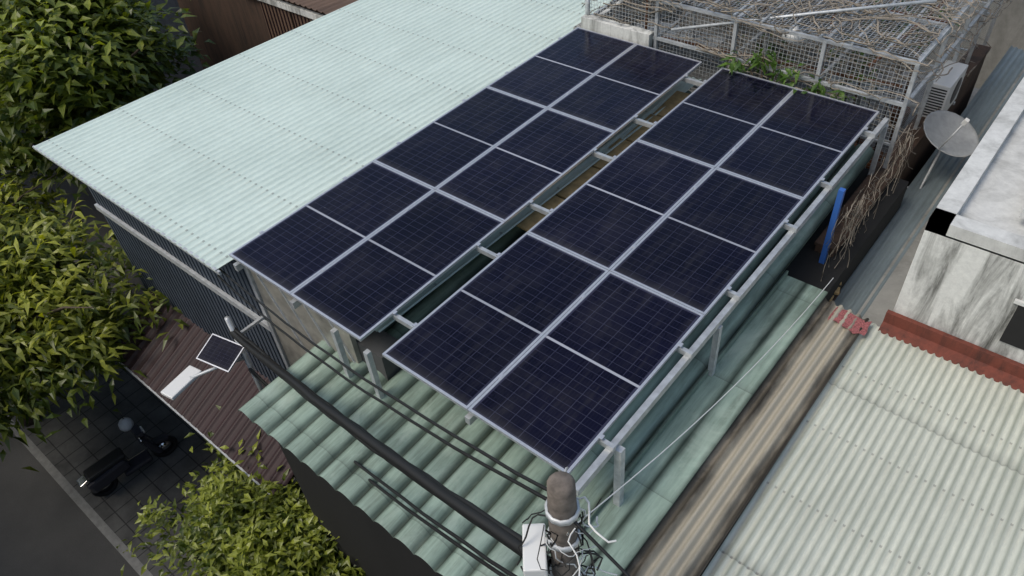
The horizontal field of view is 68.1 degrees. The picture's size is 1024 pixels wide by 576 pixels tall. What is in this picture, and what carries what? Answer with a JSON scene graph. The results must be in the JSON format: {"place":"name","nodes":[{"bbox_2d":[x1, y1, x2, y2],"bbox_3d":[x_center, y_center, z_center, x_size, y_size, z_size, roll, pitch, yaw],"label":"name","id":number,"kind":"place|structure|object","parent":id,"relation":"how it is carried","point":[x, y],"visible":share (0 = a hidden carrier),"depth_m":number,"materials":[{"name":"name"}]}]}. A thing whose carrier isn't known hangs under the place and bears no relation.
{"place":"outdoors","nodes":[
{"label":"outdoors","id":0,"kind":"place"},
{"bbox_2d":[0,158,144,575],"bbox_3d":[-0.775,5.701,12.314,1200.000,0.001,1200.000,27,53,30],"label":"street","id":1,"kind":"structure","parent":0,"point":[48,527],"depth_m":14.51,"materials":[{"name":"grey asphalt"}]},
{"bbox_2d":[0,152,188,471],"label":"tree","id":2,"kind":"object","parent":1,"relation":"on","point":[47,340],"visible":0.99,"depth_m":12.67,"materials":[{"name":"green plant"}]},
{"bbox_2d":[0,0,214,224],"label":"tree","id":3,"kind":"object","parent":1,"relation":"on","point":[66,65],"visible":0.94,"depth_m":15.57,"materials":[{"name":"green plant"}]},
{"bbox_2d":[116,405,365,575],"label":"tree","id":4,"kind":"object","parent":1,"relation":"on","point":[238,521],"visible":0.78,"depth_m":10.51,"materials":[{"name":"green plant"}]},
{"bbox_2d":[20,0,1023,161],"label":"buildings","id":5,"kind":"structure","parent":1,"relation":"on","point":[230,28],"depth_m":19.32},
{"bbox_2d":[522,471,581,575],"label":"utility pole","id":6,"kind":"object","parent":1,"relation":"on","point":[562,511],"visible":0.91,"depth_m":4.30,"materials":[{"name":"concrete"}]},
{"bbox_2d":[217,268,832,575],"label":"overhead cables","id":7,"kind":"object","parent":6,"relation":"attached to","point":[497,530],"visible":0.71,"depth_m":5.91,"materials":[{"name":"black rubber"}]},
{"bbox_2d":[622,297,1023,575],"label":"corrugated metal roof","id":8,"kind":"structure","parent":1,"relation":"on","point":[896,457],"depth_m":7.41,"materials":[{"name":"beige metal"}]},
{"bbox_2d":[828,307,871,334],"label":"roof tiles","id":9,"kind":"object","parent":8,"relation":"on","point":[857,325],"visible":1,"depth_m":8.69,"materials":[{"name":"red tile"}]},
{"bbox_2d":[772,45,1023,466],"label":"metal roof","id":10,"kind":"structure","parent":1,"relation":"on","point":[872,288],"depth_m":10.77,"materials":[{"name":"grey metal"}]},
{"bbox_2d":[907,110,978,188],"bbox_3d":[6.283,-2.039,10.986,0.779,1.255,0.976,27,53,30],"label":"satellite dish","id":11,"kind":"object","parent":10,"relation":"on","point":[951,133],"visible":0.98,"depth_m":10.94,"materials":[{"name":"grey metal"}]},
{"bbox_2d":[878,77,1023,392],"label":"white building","id":12,"kind":"structure","parent":1,"relation":"on","point":[960,300],"depth_m":8.02,"materials":[{"name":"white paint"}]},
{"bbox_2d":[0,288,294,575],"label":"pavement","id":13,"kind":"structure","parent":0,"point":[71,451],"depth_m":15.31,"materials":[{"name":"tile"}]},
{"bbox_2d":[77,414,177,496],"bbox_3d":[-7.385,3.229,14.501,0.799,1.271,1.800,27,53,30],"label":"parked scooter","id":14,"kind":"object","parent":13,"relation":"on","point":[98,478],"visible":1,"depth_m":14.41,"materials":[{"name":"black"}]},
{"bbox_2d":[32,0,873,381],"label":"house","id":15,"kind":"structure","parent":0,"point":[194,182],"depth_m":11.53,"materials":[{"name":"blue"}]},
{"bbox_2d":[108,290,296,494],"bbox_3d":[-4.941,1.537,12.235,4.950,0.655,1.170,27,53,30],"label":"red awning","id":16,"kind":"object","parent":15,"relation":"attached to","point":[200,398],"visible":0.69,"depth_m":12.11,"materials":[{"name":"brown metal"}]},
{"bbox_2d":[161,314,264,399],"bbox_3d":[-3.702,1.449,10.218,0.625,2.650,1.513,27,53,30],"label":"solar street light","id":17,"kind":"object","parent":15,"relation":"attached to","point":[219,352],"visible":0.9,"depth_m":9.65,"materials":[{"name":"metal"}]},
{"bbox_2d":[233,37,888,506],"bbox_3d":[0.954,-0.705,9.889,5.242,1.730,6.960,27,53,30],"label":"solar panel frame","id":18,"kind":"object","parent":15,"relation":"on","point":[713,329],"visible":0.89,"depth_m":8.32,"materials":[{"name":"metal"}]},
{"bbox_2d":[229,27,879,473],"bbox_3d":[0.773,-1.344,9.391,4.892,0.035,6.870,27,53,30],"label":"solar array","id":19,"kind":"object","parent":18,"relation":"on","point":[549,343],"visible":0.98,"depth_m":8.76,"materials":[{"name":"glass"}]},
{"bbox_2d":[573,0,1002,301],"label":"cage","id":20,"kind":"object","parent":15,"relation":"on","point":[902,108],"visible":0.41,"depth_m":11.23,"materials":[{"name":"metal"}]},
{"bbox_2d":[717,48,855,101],"bbox_3d":[3.893,-2.716,10.933,2.128,1.366,0.696,27,53,30],"label":"potted tree","id":21,"kind":"object","parent":20,"relation":"on","point":[739,66],"visible":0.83,"depth_m":10.76,"materials":[{"name":"green plant"}]},
{"bbox_2d":[781,17,805,41],"bbox_3d":[3.985,-3.673,10.639,0.340,0.307,0.331,27,53,30],"label":"pendant lamp","id":22,"kind":"object","parent":20,"relation":"on","point":[796,37],"visible":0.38,"depth_m":10.63,"materials":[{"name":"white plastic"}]},
{"bbox_2d":[582,0,1011,279],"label":"dry vines","id":23,"kind":"object","parent":20,"relation":"on","point":[833,3],"visible":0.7,"depth_m":10.68,"materials":[{"name":"plant"}]},
{"bbox_2d":[915,60,967,116],"bbox_3d":[6.534,-2.988,11.522,0.380,0.620,0.827,27,53,30],"label":"air conditioner outdoor unit","id":24,"kind":"object","parent":20,"relation":"on","point":[944,92],"visible":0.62,"depth_m":11.28,"materials":[{"name":"white plastic"}]},
{"bbox_2d":[238,90,908,575],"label":"green corrugated roof","id":25,"kind":"structure","parent":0,"point":[374,528],"depth_m":8.01,"materials":[{"name":"green metal"}]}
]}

